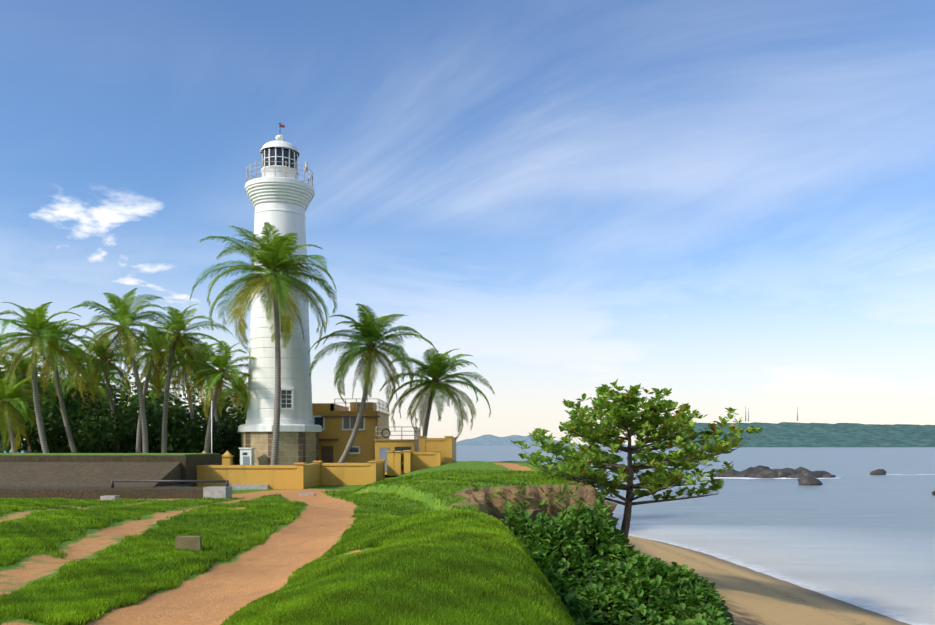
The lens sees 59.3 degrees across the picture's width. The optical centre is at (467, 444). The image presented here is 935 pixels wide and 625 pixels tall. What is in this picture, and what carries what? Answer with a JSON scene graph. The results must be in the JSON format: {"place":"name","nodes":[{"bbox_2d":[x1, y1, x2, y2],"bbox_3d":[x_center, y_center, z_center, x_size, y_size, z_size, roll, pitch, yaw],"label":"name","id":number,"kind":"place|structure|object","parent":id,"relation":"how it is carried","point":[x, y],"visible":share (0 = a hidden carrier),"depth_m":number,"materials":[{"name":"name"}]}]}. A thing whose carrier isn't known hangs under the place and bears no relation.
{"place":"outdoors","nodes":[
{"label":"outdoors","id":0,"kind":"place"},
{"bbox_2d":[0,461,910,624],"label":"sandy ground","id":1,"kind":"structure","parent":0,"point":[218,592],"depth_m":23.50,"materials":[{"name":"beige sand"}]},
{"bbox_2d":[0,334,28,395],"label":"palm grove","id":2,"kind":"object","parent":1,"relation":"on","point":[4,365],"visible":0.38,"depth_m":71.20,"materials":[{"name":"green plant"}]},
{"bbox_2d":[0,356,51,406],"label":"tree","id":3,"kind":"object","parent":1,"relation":"on","point":[13,379],"visible":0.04,"depth_m":79.91,"materials":[{"name":"green plant"}]},
{"bbox_2d":[0,375,62,452],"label":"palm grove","id":4,"kind":"object","parent":1,"relation":"on","point":[7,394],"visible":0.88,"depth_m":62.08,"materials":[{"name":"green plant"}]},
{"bbox_2d":[0,351,66,413],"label":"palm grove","id":5,"kind":"object","parent":1,"relation":"on","point":[22,367],"visible":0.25,"depth_m":74.04,"materials":[{"name":"green plant"}]},
{"bbox_2d":[0,401,80,452],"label":"bush","id":6,"kind":"object","parent":1,"relation":"on","point":[55,429],"visible":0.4,"depth_m":67.76,"materials":[{"name":"green plant"}]},
{"bbox_2d":[0,302,99,452],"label":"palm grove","id":7,"kind":"object","parent":1,"relation":"on","point":[35,320],"visible":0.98,"depth_m":58.19,"materials":[{"name":"green plant"}]},
{"bbox_2d":[9,371,92,440],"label":"tree","id":8,"kind":"object","parent":1,"relation":"on","point":[46,397],"depth_m":82.51,"materials":[{"name":"green plant"}]},
{"bbox_2d":[1,319,105,452],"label":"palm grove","id":9,"kind":"object","parent":1,"relation":"on","point":[55,377],"visible":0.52,"depth_m":66.28,"materials":[{"name":"green plant"}]},
{"bbox_2d":[22,402,112,452],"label":"bush","id":10,"kind":"object","parent":1,"relation":"on","point":[73,417],"visible":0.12,"depth_m":72.04,"materials":[{"name":"green plant"}]},
{"bbox_2d":[38,376,101,410],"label":"palm grove","id":11,"kind":"object","parent":1,"relation":"on","point":[65,389],"visible":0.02,"depth_m":88.06,"materials":[{"name":"green plant"}]},
{"bbox_2d":[22,378,127,444],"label":"tree","id":12,"kind":"object","parent":1,"relation":"on","point":[75,400],"visible":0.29,"depth_m":78.80,"materials":[{"name":"green plant"}]},
{"bbox_2d":[40,345,110,386],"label":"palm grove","id":13,"kind":"object","parent":1,"relation":"on","point":[78,355],"visible":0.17,"depth_m":92.21,"materials":[{"name":"green plant"}]},
{"bbox_2d":[53,364,132,411],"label":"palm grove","id":14,"kind":"object","parent":1,"relation":"on","point":[103,391],"visible":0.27,"depth_m":79.66,"materials":[{"name":"green plant"}]},
{"bbox_2d":[44,367,148,426],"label":"tree","id":15,"kind":"object","parent":1,"relation":"on","point":[116,395],"visible":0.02,"depth_m":91.81,"materials":[{"name":"green plant"}]},
{"bbox_2d":[59,332,152,452],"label":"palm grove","id":16,"kind":"object","parent":1,"relation":"on","point":[98,351],"visible":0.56,"depth_m":70.06,"materials":[{"name":"green plant"}]},
{"bbox_2d":[62,406,158,452],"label":"bush","id":17,"kind":"object","parent":1,"relation":"on","point":[97,430],"visible":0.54,"depth_m":68.87,"materials":[{"name":"green plant"}]},
{"bbox_2d":[60,288,178,452],"bbox_3d":[-25.691,-4.386,61.304,8.306,14.356,8.380,0,0,1],"label":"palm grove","id":18,"kind":"object","parent":1,"relation":"on","point":[123,316],"visible":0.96,"depth_m":60.97,"materials":[{"name":"green plant"}]},
{"bbox_2d":[77,394,170,452],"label":"bush","id":19,"kind":"object","parent":1,"relation":"on","point":[134,405],"visible":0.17,"depth_m":75.77,"materials":[{"name":"green plant"}]},
{"bbox_2d":[0,453,268,499],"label":"retaining wall","id":20,"kind":"structure","parent":1,"relation":"on","point":[99,476],"depth_m":45.14,"materials":[{"name":"concrete"}]},
{"bbox_2d":[101,383,188,452],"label":"tree","id":21,"kind":"object","parent":1,"relation":"on","point":[135,392],"visible":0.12,"depth_m":86.75,"materials":[{"name":"green plant"}]},
{"bbox_2d":[113,325,201,452],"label":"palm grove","id":22,"kind":"object","parent":1,"relation":"on","point":[163,370],"visible":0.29,"depth_m":68.19,"materials":[{"name":"green plant"}]},
{"bbox_2d":[123,373,191,413],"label":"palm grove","id":23,"kind":"object","parent":1,"relation":"on","point":[152,394],"visible":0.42,"depth_m":85.84,"materials":[{"name":"green plant"}]},
{"bbox_2d":[123,304,233,452],"bbox_3d":[-23.079,-4.127,63.889,7.550,13.844,7.377,0,0,-44],"label":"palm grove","id":24,"kind":"object","parent":1,"relation":"on","point":[176,335],"visible":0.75,"depth_m":64.10,"materials":[{"name":"green plant"}]},
{"bbox_2d":[144,337,213,452],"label":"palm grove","id":25,"kind":"object","parent":1,"relation":"on","point":[183,372],"visible":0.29,"depth_m":71.91,"materials":[{"name":"green plant"}]},
{"bbox_2d":[141,410,223,452],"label":"bush","id":26,"kind":"object","parent":1,"relation":"on","point":[180,439],"visible":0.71,"depth_m":71.00,"materials":[{"name":"green plant"}]},
{"bbox_2d":[148,388,243,446],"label":"bush","id":27,"kind":"object","parent":1,"relation":"on","point":[196,408],"visible":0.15,"depth_m":78.71,"materials":[{"name":"green plant"}]},
{"bbox_2d":[173,341,231,452],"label":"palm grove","id":28,"kind":"object","parent":1,"relation":"on","point":[216,415],"visible":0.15,"depth_m":76.10,"materials":[{"name":"green plant"}]},
{"bbox_2d":[165,340,256,452],"bbox_3d":[-18.802,-2.623,63.288,6.604,10.725,7.064,0,0,30],"label":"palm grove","id":29,"kind":"object","parent":1,"relation":"on","point":[218,377],"visible":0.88,"depth_m":62.78,"materials":[{"name":"green plant"}]},
{"bbox_2d":[197,407,246,464],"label":"bush","id":30,"kind":"object","parent":1,"relation":"on","point":[230,435],"visible":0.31,"depth_m":75.85,"materials":[{"name":"green plant"}]},
{"bbox_2d":[197,373,247,464],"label":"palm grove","id":31,"kind":"object","parent":1,"relation":"on","point":[236,397],"visible":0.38,"depth_m":83.72,"materials":[{"name":"green plant"}]},
{"bbox_2d":[224,394,246,417],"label":"palm grove","id":32,"kind":"object","parent":1,"relation":"on","point":[236,407],"depth_m":95.96,"materials":[{"name":"green plant"}]},
{"bbox_2d":[175,401,314,551],"bbox_3d":[-8.724,-0.195,36.168,5.478,5.760,45.551,0,0,-17],"label":"pole and markers","id":33,"kind":"object","parent":1,"relation":"on","point":[190,542],"visible":0.81,"depth_m":13.67,"materials":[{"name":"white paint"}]},
{"bbox_2d":[239,448,255,464],"bbox_3d":[-16.469,1.457,61.453,1.000,2.500,1.000,0,0,1],"label":"kiosk","id":34,"kind":"object","parent":1,"relation":"on","point":[246,456],"visible":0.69,"depth_m":61.03,"materials":[{"name":"white paint"}]},
{"bbox_2d":[190,222,337,464],"bbox_3d":[-13.788,-6.115,57.125,10.441,17.914,10.755,0,0,1],"label":"palm","id":35,"kind":"object","parent":1,"relation":"on","point":[273,258],"visible":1,"depth_m":56.35,"materials":[{"name":"green plant"}]},
{"bbox_2d":[238,123,321,464],"bbox_3d":[-14.857,-11.403,65.127,6.098,28.220,6.098,0,0,-25],"label":"lighthouse","id":36,"kind":"object","parent":1,"relation":"on","point":[280,195],"visible":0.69,"depth_m":63.23,"materials":[{"name":"paint"}]},
{"bbox_2d":[0,468,580,624],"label":"grass","id":37,"kind":"structure","parent":1,"relation":"on","point":[446,568],"depth_m":9.49,"materials":[{"name":"green plant"}]},
{"bbox_2d":[196,436,456,488],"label":"compound wall","id":38,"kind":"structure","parent":1,"relation":"on","point":[433,452],"depth_m":54.79,"materials":[{"name":"yellow paint"}]},
{"bbox_2d":[312,399,420,474],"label":"keeper house","id":39,"kind":"structure","parent":1,"relation":"on","point":[372,440],"depth_m":68.02,"materials":[{"name":"yellow paint"}]},
{"bbox_2d":[308,303,437,462],"bbox_3d":[-7.699,-3.861,62.162,8.898,12.893,9.126,0,0,-31],"label":"leaning palm","id":40,"kind":"object","parent":1,"relation":"on","point":[369,328],"visible":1,"depth_m":61.39,"materials":[{"name":"green plant"}]},
{"bbox_2d":[401,452,405,474],"bbox_3d":[-4.819,1.609,61.588,1.886,2.190,1.901,0,0,1],"label":"gate","id":41,"kind":"object","parent":1,"relation":"on","point":[402,464],"depth_m":61.32,"materials":[{"name":"green paint"}]},
{"bbox_2d":[380,348,495,439],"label":"palm","id":42,"kind":"object","parent":1,"relation":"on","point":[435,368],"visible":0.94,"depth_m":65.28,"materials":[{"name":"green plant"}]},
{"bbox_2d":[473,477,618,524],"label":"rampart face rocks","id":43,"kind":"object","parent":1,"relation":"on","point":[558,506],"visible":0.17,"depth_m":26.71,"materials":[{"name":"brown stone"}]},
{"bbox_2d":[498,499,733,624],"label":"scrub bushes","id":44,"kind":"object","parent":1,"relation":"on","point":[596,569],"visible":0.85,"depth_m":21.71,"materials":[{"name":"green plant"}]},
{"bbox_2d":[510,379,763,538],"bbox_3d":[6.404,1.350,32.787,9.376,7.830,10.146,0,0,1],"label":"beach almond tree","id":45,"kind":"object","parent":1,"relation":"on","point":[621,412],"visible":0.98,"depth_m":31.51,"materials":[{"name":"green plant"}]},
{"bbox_2d":[0,0,934,444],"label":"sky","id":46,"kind":"structure","parent":0,"point":[720,204],"materials":[{"name":"blue"}]},
{"bbox_2d":[3,446,934,624],"bbox_3d":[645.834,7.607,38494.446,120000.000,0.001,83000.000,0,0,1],"label":"sea water","id":47,"kind":"structure","parent":0,"point":[857,534],"depth_m":82.69,"materials":[{"name":"blue liquid"}]},
{"bbox_2d":[703,465,934,495],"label":"sea rocks","id":48,"kind":"object","parent":47,"relation":"in","point":[803,476],"visible":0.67,"depth_m":189.30,"materials":[{"name":"grey stone"}]},
{"bbox_2d":[456,434,633,445],"bbox_3d":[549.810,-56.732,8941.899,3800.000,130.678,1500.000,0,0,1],"label":"coast hills","id":49,"kind":"structure","parent":0,"point":[487,440],"depth_m":8582.49,"materials":[{"name":"blue"}]},
{"bbox_2d":[650,422,934,446],"bbox_3d":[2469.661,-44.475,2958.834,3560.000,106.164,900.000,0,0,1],"label":"headland hill","id":50,"kind":"structure","parent":0,"point":[788,434],"depth_m":2762.18,"materials":[{"name":"teal plant"}]},
{"bbox_2d":[745,406,797,420],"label":"distant towers","id":51,"kind":"structure","parent":50,"relation":"on","point":[748,413],"depth_m":2683.62,"materials":[{"name":"white metal"}]}
]}

